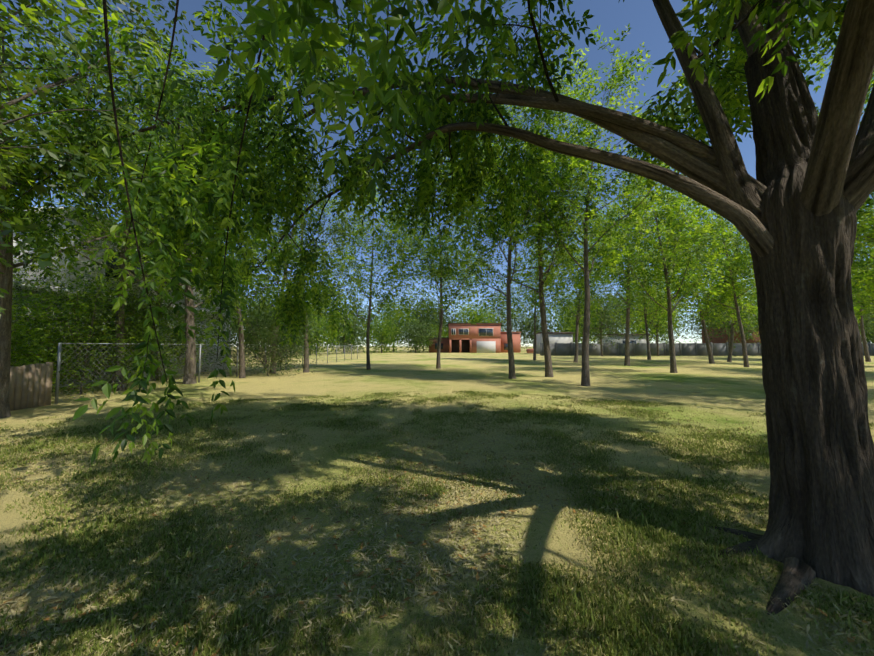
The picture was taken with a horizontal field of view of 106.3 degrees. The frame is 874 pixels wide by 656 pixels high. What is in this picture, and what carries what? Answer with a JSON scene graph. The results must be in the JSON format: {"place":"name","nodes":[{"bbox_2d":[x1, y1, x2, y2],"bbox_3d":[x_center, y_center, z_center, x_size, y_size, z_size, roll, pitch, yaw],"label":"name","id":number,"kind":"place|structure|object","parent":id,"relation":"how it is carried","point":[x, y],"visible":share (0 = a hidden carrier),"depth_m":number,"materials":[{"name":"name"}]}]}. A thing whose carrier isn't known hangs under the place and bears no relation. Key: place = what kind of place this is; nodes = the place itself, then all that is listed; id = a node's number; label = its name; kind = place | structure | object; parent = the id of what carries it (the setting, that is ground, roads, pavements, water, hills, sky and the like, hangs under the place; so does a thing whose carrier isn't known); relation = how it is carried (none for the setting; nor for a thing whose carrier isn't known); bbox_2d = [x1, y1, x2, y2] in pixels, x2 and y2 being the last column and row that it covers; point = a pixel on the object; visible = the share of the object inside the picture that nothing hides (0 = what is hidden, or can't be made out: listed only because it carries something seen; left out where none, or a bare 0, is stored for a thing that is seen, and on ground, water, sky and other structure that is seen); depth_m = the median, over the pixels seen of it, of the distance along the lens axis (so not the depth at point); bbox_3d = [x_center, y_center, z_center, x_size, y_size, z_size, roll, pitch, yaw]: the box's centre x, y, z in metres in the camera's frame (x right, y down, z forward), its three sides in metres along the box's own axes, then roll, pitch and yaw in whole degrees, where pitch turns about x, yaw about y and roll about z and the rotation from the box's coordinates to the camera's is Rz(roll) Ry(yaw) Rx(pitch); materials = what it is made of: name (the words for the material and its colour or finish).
{"place":"outdoors","nodes":[
{"label":"outdoors","id":0,"kind":"place"},
{"bbox_2d":[0,346,873,655],"bbox_3d":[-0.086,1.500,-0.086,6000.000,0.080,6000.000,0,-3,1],"label":"ground","id":1,"kind":"structure","parent":0,"point":[698,386],"depth_m":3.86,"materials":[{"name":"green plant"}]},
{"bbox_2d":[11,265,108,356],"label":"shrub","id":2,"kind":"object","parent":1,"relation":"on","point":[36,293],"visible":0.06,"depth_m":10.79,"materials":[{"name":"green plant"}]},
{"bbox_2d":[10,256,131,375],"bbox_3d":[-12.211,-0.230,8.080,7.056,5.972,6.641,0,-3,1],"label":"shrub","id":3,"kind":"object","parent":1,"relation":"on","point":[38,334],"visible":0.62,"depth_m":9.33,"materials":[{"name":"green plant"}]},
{"bbox_2d":[11,259,143,387],"bbox_3d":[-14.055,0.054,11.652,6.618,6.120,6.995,-2,-4,27],"label":"shrub","id":4,"kind":"object","parent":1,"relation":"on","point":[60,310],"visible":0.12,"depth_m":11.21,"materials":[{"name":"green plant"}]},
{"bbox_2d":[11,268,145,388],"bbox_3d":[-12.626,0.396,9.348,6.492,5.322,6.644,0,-3,1],"label":"shrub","id":5,"kind":"object","parent":1,"relation":"on","point":[35,322],"visible":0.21,"depth_m":9.89,"materials":[{"name":"green plant"}]},
{"bbox_2d":[0,0,193,417],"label":"tree","id":6,"kind":"object","parent":1,"relation":"on","point":[6,280],"visible":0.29,"depth_m":7.01,"materials":[{"name":"green plant"}]},
{"bbox_2d":[11,265,195,397],"bbox_3d":[-11.251,0.435,10.769,6.004,4.949,6.734,0,-3,1],"label":"shrub","id":7,"kind":"object","parent":1,"relation":"on","point":[106,359],"visible":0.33,"depth_m":10.29,"materials":[{"name":"green plant"}]},
{"bbox_2d":[14,239,195,382],"bbox_3d":[-13.906,0.029,13.544,6.772,6.425,6.811,-1,-3,21],"label":"shrub","id":8,"kind":"object","parent":1,"relation":"on","point":[103,314],"visible":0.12,"depth_m":12.61,"materials":[{"name":"green plant"}]},
{"bbox_2d":[0,0,220,316],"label":"tree","id":9,"kind":"object","parent":1,"relation":"on","point":[45,152],"visible":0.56,"depth_m":5.48,"materials":[{"name":"green plant"}]},
{"bbox_2d":[11,254,211,394],"bbox_3d":[-12.028,0.225,11.902,6.353,5.556,6.023,-3,-4,41],"label":"shrub","id":10,"kind":"object","parent":1,"relation":"on","point":[143,313],"visible":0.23,"depth_m":11.52,"materials":[{"name":"green plant"}]},
{"bbox_2d":[1,29,233,390],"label":"tree","id":11,"kind":"object","parent":1,"relation":"on","point":[118,335],"visible":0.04,"depth_m":10.93,"materials":[{"name":"green plant"}]},
{"bbox_2d":[10,207,236,386],"bbox_3d":[-20.776,-0.929,16.474,14.800,6.700,11.800,0,-3,1],"label":"hedge","id":12,"kind":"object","parent":1,"relation":"on","point":[84,259],"depth_m":13.09,"materials":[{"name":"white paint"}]},
{"bbox_2d":[39,10,274,383],"bbox_3d":[-9.727,-4.293,12.928,6.281,13.264,9.277,1,-3,-17],"label":"tree","id":13,"kind":"object","parent":1,"relation":"on","point":[190,376],"visible":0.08,"depth_m":11.83,"materials":[{"name":"green plant"}]},
{"bbox_2d":[54,89,259,380],"bbox_3d":[-11.592,-4.269,14.389,7.236,13.349,7.254,0,-3,1],"label":"tree","id":14,"kind":"object","parent":1,"relation":"on","point":[156,374],"visible":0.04,"depth_m":14.01,"materials":[{"name":"green plant"}]},
{"bbox_2d":[90,283,227,384],"bbox_3d":[-11.777,0.484,14.194,4.826,4.659,5.176,3,-4,-39],"label":"shrub","id":15,"kind":"object","parent":1,"relation":"on","point":[181,342],"visible":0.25,"depth_m":14.16,"materials":[{"name":"green plant"}]},
{"bbox_2d":[110,278,219,374],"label":"shrub","id":16,"kind":"object","parent":1,"relation":"on","point":[171,338],"visible":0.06,"depth_m":15.77,"materials":[{"name":"green plant"}]},
{"bbox_2d":[9,343,357,410],"bbox_3d":[-9.715,1.910,21.565,0.128,1.600,36.995,0,-3,1],"label":"fence","id":17,"kind":"object","parent":1,"relation":"on","point":[30,386],"visible":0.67,"depth_m":8.14,"materials":[{"name":"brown wood"}]},
{"bbox_2d":[58,344,359,401],"bbox_3d":[-9.620,2.064,24.332,0.001,1.560,31.550,0,-3,1],"label":"chain link","id":18,"kind":"object","parent":17,"relation":"attached to","point":[170,365],"visible":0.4,"depth_m":11.51,"materials":[{"name":"grey metal"}]},
{"bbox_2d":[121,114,331,377],"bbox_3d":[-10.288,-4.186,15.625,8.358,13.336,7.616,-2,-4,30],"label":"tree","id":19,"kind":"object","parent":1,"relation":"on","point":[242,372],"visible":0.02,"depth_m":15.42,"materials":[{"name":"green plant"}]},
{"bbox_2d":[176,301,281,374],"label":"shrub","id":20,"kind":"object","parent":1,"relation":"on","point":[229,340],"visible":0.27,"depth_m":17.72,"materials":[{"name":"green plant"}]},
{"bbox_2d":[231,288,275,348],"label":"tree","id":21,"kind":"object","parent":1,"relation":"on","point":[251,316],"visible":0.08,"depth_m":96.00,"materials":[{"name":"green plant"}]},
{"bbox_2d":[245,287,272,316],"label":"tree","id":22,"kind":"object","parent":1,"relation":"on","point":[258,300],"visible":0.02,"depth_m":109.59,"materials":[{"name":"green plant"}]},
{"bbox_2d":[209,299,324,376],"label":"shrub","id":23,"kind":"object","parent":1,"relation":"on","point":[267,341],"visible":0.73,"depth_m":16.69,"materials":[{"name":"green plant"}]},
{"bbox_2d":[233,314,322,371],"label":"shrub","id":24,"kind":"object","parent":1,"relation":"on","point":[282,364],"visible":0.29,"depth_m":20.14,"materials":[{"name":"green plant"}]},
{"bbox_2d":[233,285,325,356],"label":"bush","id":25,"kind":"object","parent":1,"relation":"on","point":[309,325],"visible":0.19,"depth_m":45.93,"materials":[{"name":"green plant"}]},
{"bbox_2d":[224,164,362,373],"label":"tree","id":26,"kind":"object","parent":1,"relation":"on","point":[323,266],"visible":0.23,"depth_m":19.48,"materials":[{"name":"green plant"}]},
{"bbox_2d":[246,116,363,372],"bbox_3d":[-7.270,-4.367,18.381,6.599,13.983,8.373,2,-4,-32],"label":"tree","id":27,"kind":"object","parent":1,"relation":"on","point":[306,366],"visible":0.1,"depth_m":18.58,"materials":[{"name":"green plant"}]},
{"bbox_2d":[291,301,351,354],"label":"bush","id":28,"kind":"object","parent":1,"relation":"on","point":[326,340],"visible":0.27,"depth_m":55.23,"materials":[{"name":"green plant"}]},
{"bbox_2d":[311,291,356,351],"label":"tree","id":29,"kind":"object","parent":1,"relation":"on","point":[326,319],"visible":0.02,"depth_m":92.25,"materials":[{"name":"green plant"}]},
{"bbox_2d":[322,308,375,353],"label":"bush","id":30,"kind":"object","parent":1,"relation":"on","point":[356,334],"visible":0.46,"depth_m":67.88,"materials":[{"name":"green plant"}]},
{"bbox_2d":[319,296,380,351],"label":"tree","id":31,"kind":"object","parent":1,"relation":"on","point":[361,320],"visible":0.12,"depth_m":95.75,"materials":[{"name":"green plant"}]},
{"bbox_2d":[310,171,424,369],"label":"tree","id":32,"kind":"object","parent":1,"relation":"on","point":[361,231],"visible":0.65,"depth_m":21.37,"materials":[{"name":"green plant"}]},
{"bbox_2d":[356,309,414,352],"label":"bush","id":33,"kind":"object","parent":1,"relation":"on","point":[385,339],"visible":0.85,"depth_m":75.73,"materials":[{"name":"green plant"}]},
{"bbox_2d":[360,287,421,351],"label":"tree","id":34,"kind":"object","parent":1,"relation":"on","point":[390,310],"visible":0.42,"depth_m":91.11,"materials":[{"name":"green plant"}]},
{"bbox_2d":[387,315,443,352],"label":"bush","id":35,"kind":"object","parent":1,"relation":"on","point":[415,342],"visible":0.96,"depth_m":75.42,"materials":[{"name":"green plant"}]},
{"bbox_2d":[392,283,455,350],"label":"tree","id":36,"kind":"object","parent":1,"relation":"on","point":[413,313],"visible":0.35,"depth_m":98.02,"materials":[{"name":"green plant"}]},
{"bbox_2d":[371,145,495,368],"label":"tree","id":37,"kind":"object","parent":1,"relation":"on","point":[433,248],"visible":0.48,"depth_m":21.25,"materials":[{"name":"green plant"}]},
{"bbox_2d":[420,321,448,351],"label":"tree","id":38,"kind":"object","parent":1,"relation":"on","point":[442,336],"visible":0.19,"depth_m":87.62,"materials":[{"name":"green plant"}]},
{"bbox_2d":[0,0,873,614],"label":"tree","id":39,"kind":"object","parent":1,"relation":"on","point":[794,206],"visible":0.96,"depth_m":2.90,"materials":[{"name":"green plant"}]},
{"bbox_2d":[0,398,873,655],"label":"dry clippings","id":40,"kind":"object","parent":1,"relation":"on","point":[415,592],"visible":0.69,"depth_m":2.34,"materials":[{"name":"plant"}]},
{"bbox_2d":[409,299,464,349],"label":"tree","id":41,"kind":"object","parent":1,"relation":"on","point":[452,319],"visible":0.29,"depth_m":96.89,"materials":[{"name":"green plant"}]},
{"bbox_2d":[447,298,502,327],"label":"tree","id":42,"kind":"object","parent":1,"relation":"on","point":[479,316],"visible":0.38,"depth_m":100.61,"materials":[{"name":"green plant"}]},
{"bbox_2d":[475,289,521,331],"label":"tree","id":43,"kind":"object","parent":1,"relation":"on","point":[501,318],"visible":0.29,"depth_m":120.12,"materials":[{"name":"green plant"}]},
{"bbox_2d":[426,61,598,378],"bbox_3d":[3.654,-5.141,16.328,8.631,15.303,8.760,0,-3,1],"label":"tree","id":44,"kind":"object","parent":1,"relation":"on","point":[512,374],"visible":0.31,"depth_m":15.74,"materials":[{"name":"green plant"}]},
{"bbox_2d":[501,294,561,350],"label":"tree","id":45,"kind":"object","parent":1,"relation":"on","point":[529,329],"visible":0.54,"depth_m":105.70,"materials":[{"name":"green plant"}]},
{"bbox_2d":[492,230,577,359],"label":"tree","id":46,"kind":"object","parent":1,"relation":"on","point":[526,280],"visible":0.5,"depth_m":34.84,"materials":[{"name":"green plant"}]},
{"bbox_2d":[455,43,618,376],"bbox_3d":[5.593,-4.917,16.365,7.017,14.877,8.711,2,-4,-31],"label":"tree","id":47,"kind":"object","parent":1,"relation":"on","point":[547,352],"visible":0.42,"depth_m":15.07,"materials":[{"name":"green plant"}]},
{"bbox_2d":[530,293,606,342],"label":"tree","id":48,"kind":"object","parent":1,"relation":"on","point":[562,325],"visible":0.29,"depth_m":97.29,"materials":[{"name":"green plant"}]},
{"bbox_2d":[544,205,621,362],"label":"tree","id":49,"kind":"object","parent":1,"relation":"on","point":[577,305],"visible":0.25,"depth_m":30.52,"materials":[{"name":"green plant"}]},
{"bbox_2d":[555,303,614,342],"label":"tree","id":50,"kind":"object","parent":1,"relation":"on","point":[592,331],"visible":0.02,"depth_m":107.20,"materials":[{"name":"green plant"}]},
{"bbox_2d":[556,288,620,341],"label":"wall tree","id":51,"kind":"object","parent":1,"relation":"on","point":[572,321],"visible":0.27,"depth_m":65.35,"materials":[{"name":"green plant"}]},
{"bbox_2d":[559,282,650,355],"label":"wall tree","id":52,"kind":"object","parent":1,"relation":"on","point":[601,323],"visible":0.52,"depth_m":49.09,"materials":[{"name":"green plant"}]},
{"bbox_2d":[503,23,712,385],"bbox_3d":[6.965,-4.613,13.754,8.052,13.984,7.433,0,-3,1],"label":"tree","id":53,"kind":"object","parent":1,"relation":"on","point":[587,269],"visible":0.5,"depth_m":13.08,"materials":[{"name":"green plant"}]},
{"bbox_2d":[580,289,641,342],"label":"tree","id":54,"kind":"object","parent":1,"relation":"on","point":[610,329],"visible":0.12,"depth_m":99.99,"materials":[{"name":"green plant"}]},
{"bbox_2d":[568,178,689,365],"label":"tree","id":55,"kind":"object","parent":1,"relation":"on","point":[627,339],"visible":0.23,"depth_m":25.33,"materials":[{"name":"green plant"}]},
{"bbox_2d":[598,240,687,359],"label":"tree","id":56,"kind":"object","parent":1,"relation":"on","point":[645,312],"visible":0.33,"depth_m":37.54,"materials":[{"name":"green plant"}]},
{"bbox_2d":[611,291,690,341],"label":"tree","id":57,"kind":"object","parent":1,"relation":"on","point":[638,331],"visible":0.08,"depth_m":102.19,"materials":[{"name":"green plant"}]},
{"bbox_2d":[611,282,697,355],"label":"wall tree","id":58,"kind":"object","parent":1,"relation":"on","point":[653,327],"visible":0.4,"depth_m":49.87,"materials":[{"name":"green plant"}]},
{"bbox_2d":[624,295,690,342],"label":"tree","id":59,"kind":"object","parent":1,"relation":"on","point":[651,337],"visible":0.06,"depth_m":105.94,"materials":[{"name":"green plant"}]},
{"bbox_2d":[623,284,704,342],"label":"wall tree","id":60,"kind":"object","parent":1,"relation":"on","point":[660,326],"visible":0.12,"depth_m":60.38,"materials":[{"name":"green plant"}]},
{"bbox_2d":[597,159,737,372],"bbox_3d":[12.927,-3.886,18.630,7.455,13.059,7.315,0,-3,1],"label":"tree","id":61,"kind":"object","parent":1,"relation":"on","point":[681,248],"visible":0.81,"depth_m":18.60,"materials":[{"name":"green plant"}]},
{"bbox_2d":[642,194,755,363],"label":"tree","id":62,"kind":"object","parent":1,"relation":"on","point":[709,352],"visible":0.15,"depth_m":27.91,"materials":[{"name":"green plant"}]},
{"bbox_2d":[533,325,873,355],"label":"fence","id":63,"kind":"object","parent":1,"relation":"on","point":[561,343],"depth_m":53.32,"materials":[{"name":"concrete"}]},
{"bbox_2d":[659,203,757,366],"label":"tree","id":64,"kind":"object","parent":1,"relation":"on","point":[736,239],"visible":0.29,"depth_m":24.03,"materials":[{"name":"green plant"}]},
{"bbox_2d":[677,281,749,341],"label":"tree","id":65,"kind":"object","parent":1,"relation":"on","point":[694,325],"visible":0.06,"depth_m":101.54,"materials":[{"name":"green plant"}]},
{"bbox_2d":[675,290,760,356],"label":"wall tree","id":66,"kind":"object","parent":1,"relation":"on","point":[727,329],"visible":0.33,"depth_m":49.10,"materials":[{"name":"green plant"}]},
{"bbox_2d":[686,220,757,361],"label":"tree","id":67,"kind":"object","parent":1,"relation":"on","point":[729,358],"visible":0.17,"depth_m":30.76,"materials":[{"name":"green plant"}]},
{"bbox_2d":[706,281,757,340],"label":"wall tree","id":68,"kind":"object","parent":1,"relation":"on","point":[744,321],"visible":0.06,"depth_m":62.73,"materials":[{"name":"green plant"}]},
{"bbox_2d":[744,287,759,338],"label":"wall tree","id":69,"kind":"object","parent":1,"relation":"on","point":[757,321],"visible":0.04,"depth_m":51.68,"materials":[{"name":"green plant"}]},
{"bbox_2d":[797,16,873,115],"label":"tree","id":70,"kind":"object","parent":1,"relation":"on","point":[823,64],"visible":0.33,"depth_m":10.00,"materials":[{"name":"green plant"}]},
{"bbox_2d":[814,82,873,309],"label":"tree","id":71,"kind":"object","parent":1,"relation":"on","point":[863,238],"visible":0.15,"depth_m":12.62,"materials":[{"name":"green plant"}]},
{"bbox_2d":[851,195,873,323],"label":"tree","id":72,"kind":"object","parent":1,"relation":"on","point":[864,311],"visible":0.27,"depth_m":24.22,"materials":[{"name":"green plant"}]},
{"bbox_2d":[851,207,873,361],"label":"tree","id":73,"kind":"object","parent":1,"relation":"on","point":[866,353],"visible":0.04,"depth_m":32.27,"materials":[{"name":"green plant"}]},
{"bbox_2d":[853,293,873,339],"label":"wall tree","id":74,"kind":"object","parent":1,"relation":"on","point":[867,322],"visible":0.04,"depth_m":48.15,"materials":[{"name":"green plant"}]},
{"bbox_2d":[854,295,873,342],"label":"tree","id":75,"kind":"object","parent":1,"relation":"on","point":[869,336],"visible":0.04,"depth_m":98.13,"materials":[{"name":"green plant"}]},
{"bbox_2d":[856,301,873,337],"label":"wall tree","id":76,"kind":"object","parent":1,"relation":"on","point":[864,318],"depth_m":58.51,"materials":[{"name":"green plant"}]},
{"bbox_2d":[858,302,873,340],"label":"wall tree","id":77,"kind":"object","parent":1,"relation":"on","point":[871,326],"visible":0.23,"depth_m":52.21,"materials":[{"name":"green plant"}]},
{"bbox_2d":[0,0,873,346],"label":"sky","id":78,"kind":"structure","parent":0,"point":[646,26],"materials":[{"name":"blue"}]},
{"bbox_2d":[429,323,533,352],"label":"red house","id":79,"kind":"structure","parent":0,"point":[483,338],"depth_m":76.72,"materials":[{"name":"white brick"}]}
]}

